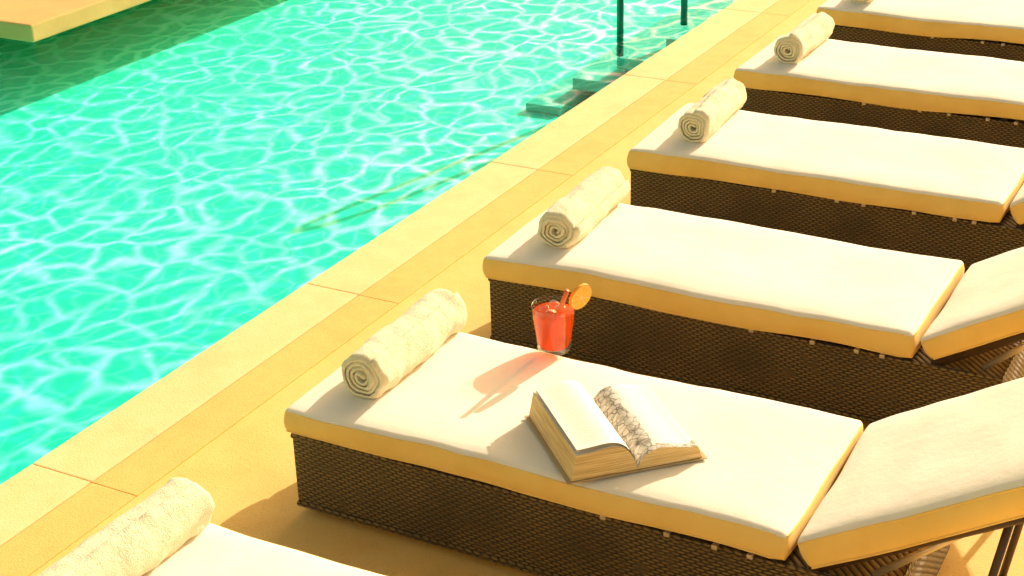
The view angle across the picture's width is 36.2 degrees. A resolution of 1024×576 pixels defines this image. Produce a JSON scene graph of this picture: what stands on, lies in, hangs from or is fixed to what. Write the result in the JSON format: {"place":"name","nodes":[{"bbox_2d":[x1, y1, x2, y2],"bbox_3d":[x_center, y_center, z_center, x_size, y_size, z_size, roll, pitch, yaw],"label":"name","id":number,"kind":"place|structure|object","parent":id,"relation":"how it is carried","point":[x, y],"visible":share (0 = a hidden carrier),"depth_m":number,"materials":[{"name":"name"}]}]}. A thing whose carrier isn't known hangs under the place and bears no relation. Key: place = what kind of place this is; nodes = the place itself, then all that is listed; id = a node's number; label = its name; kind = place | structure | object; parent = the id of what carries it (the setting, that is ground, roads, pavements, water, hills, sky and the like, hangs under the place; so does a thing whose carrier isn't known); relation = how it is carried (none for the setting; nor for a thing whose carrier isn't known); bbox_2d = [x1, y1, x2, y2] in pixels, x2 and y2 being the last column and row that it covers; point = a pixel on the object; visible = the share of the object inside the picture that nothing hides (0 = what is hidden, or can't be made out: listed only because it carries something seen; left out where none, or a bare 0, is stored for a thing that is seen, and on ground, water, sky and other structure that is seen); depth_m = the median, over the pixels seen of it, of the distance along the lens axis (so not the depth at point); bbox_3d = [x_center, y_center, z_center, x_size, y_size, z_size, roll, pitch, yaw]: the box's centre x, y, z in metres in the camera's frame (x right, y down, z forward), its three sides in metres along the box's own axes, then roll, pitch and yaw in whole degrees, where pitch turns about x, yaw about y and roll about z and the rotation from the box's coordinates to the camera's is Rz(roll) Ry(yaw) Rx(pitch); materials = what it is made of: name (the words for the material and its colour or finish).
{"place":"outdoors","nodes":[
{"label":"outdoors","id":0,"kind":"place"},
{"bbox_2d":[30,0,1023,575],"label":"ground","id":1,"kind":"structure","parent":0,"point":[242,472],"depth_m":4.72,"materials":[{"name":"stone"}]},
{"bbox_2d":[0,0,149,41],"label":"stone platform","id":2,"kind":"structure","parent":1,"relation":"on","point":[30,20],"depth_m":9.64,"materials":[{"name":"beige stone"}]},
{"bbox_2d":[141,523,384,575],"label":"sun lounger","id":3,"kind":"object","parent":1,"relation":"on","point":[211,549],"visible":0.51,"depth_m":3.68,"materials":[{"name":"fabric"}]},
{"bbox_2d":[38,477,214,575],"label":"rolled towel","id":4,"kind":"object","parent":3,"relation":"on","point":[156,528],"visible":1,"depth_m":3.61,"materials":[{"name":"fabric"}]},
{"bbox_2d":[0,0,696,484],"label":"swimming pool","id":5,"kind":"structure","parent":1,"relation":"in","point":[182,182],"depth_m":8.84,"materials":[{"name":"liquid"}]},
{"bbox_2d":[0,0,779,546],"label":"pool coping","id":6,"kind":"object","parent":5,"relation":"on","point":[40,488],"visible":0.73,"depth_m":5.81,"materials":[{"name":"beige stone"}]},
{"bbox_2d":[526,0,736,114],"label":"pool steps","id":7,"kind":"structure","parent":5,"relation":"in","point":[582,84],"depth_m":9.58,"materials":[{"name":"teal tile"}]},
{"bbox_2d":[616,0,687,55],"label":"pool handrail","id":8,"kind":"object","parent":7,"relation":"on","point":[620,25],"visible":1,"depth_m":9.42,"materials":[{"name":"metal"}]},
{"bbox_2d":[0,0,810,575],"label":"deck border strip","id":9,"kind":"object","parent":1,"relation":"on","point":[36,546],"visible":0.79,"depth_m":5.56,"materials":[{"name":"stone"}]},
{"bbox_2d":[284,332,1023,575],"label":"sun lounger","id":10,"kind":"object","parent":1,"relation":"on","point":[442,446],"visible":0.88,"depth_m":4.07,"materials":[{"name":"fabric"}]},
{"bbox_2d":[341,289,466,398],"bbox_3d":[-0.307,0.154,4.562,0.159,0.138,0.514,11,28,25],"label":"rolled towel","id":11,"kind":"object","parent":10,"relation":"on","point":[379,363],"visible":1,"depth_m":4.47,"materials":[{"name":"fabric"}]},
{"bbox_2d":[532,283,591,350],"bbox_3d":[0.136,0.084,4.578,0.162,0.218,0.131,11,28,26],"label":"cocktail glass","id":12,"kind":"object","parent":10,"relation":"on","point":[553,323],"visible":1,"depth_m":4.55,"materials":[{"name":"red"}]},
{"bbox_2d":[524,380,707,484],"bbox_3d":[0.268,0.353,4.132,0.382,0.097,0.368,-9,26,-15],"label":"open book","id":13,"kind":"object","parent":10,"relation":"on","point":[582,435],"visible":1,"depth_m":4.06,"materials":[{"name":"white paper"}]},
{"bbox_2d":[482,197,1023,422],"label":"sun lounger","id":14,"kind":"object","parent":1,"relation":"on","point":[858,332],"visible":0.91,"depth_m":5.02,"materials":[{"name":"fabric"}]},
{"bbox_2d":[537,167,630,248],"bbox_3d":[0.259,-0.289,5.488,0.165,0.138,0.514,10,27,24],"label":"rolled towel","id":15,"kind":"object","parent":14,"relation":"on","point":[578,212],"visible":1,"depth_m":5.37,"materials":[{"name":"fabric"}]},
{"bbox_2d":[627,103,1023,273],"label":"sun lounger","id":16,"kind":"object","parent":1,"relation":"on","point":[962,200],"visible":0.96,"depth_m":6.01,"materials":[{"name":"fabric"}]},
{"bbox_2d":[678,77,746,142],"bbox_3d":[0.824,-0.737,6.412,0.153,0.146,0.495,10,27,24],"label":"rolled towel","id":17,"kind":"object","parent":16,"relation":"on","point":[708,114],"visible":1,"depth_m":6.29,"materials":[{"name":"fabric"}]},
{"bbox_2d":[734,35,1023,147],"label":"sun lounger","id":18,"kind":"object","parent":1,"relation":"on","point":[964,97],"visible":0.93,"depth_m":6.98,"materials":[{"name":"fabric"}]},
{"bbox_2d":[774,11,834,63],"bbox_3d":[1.374,-1.183,7.346,0.151,0.143,0.490,12,28,26],"label":"rolled towel","id":19,"kind":"object","parent":18,"relation":"on","point":[801,40],"visible":1,"depth_m":7.21,"materials":[{"name":"fabric"}]},
{"bbox_2d":[816,0,1023,61],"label":"sun lounger","id":20,"kind":"object","parent":1,"relation":"on","point":[990,28],"visible":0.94,"depth_m":7.92,"materials":[{"name":"fabric"}]},
{"bbox_2d":[853,0,871,3],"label":"rolled towel","id":21,"kind":"object","parent":20,"relation":"on","point":[862,1],"visible":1,"depth_m":8.10,"materials":[{"name":"fabric"}]}
]}

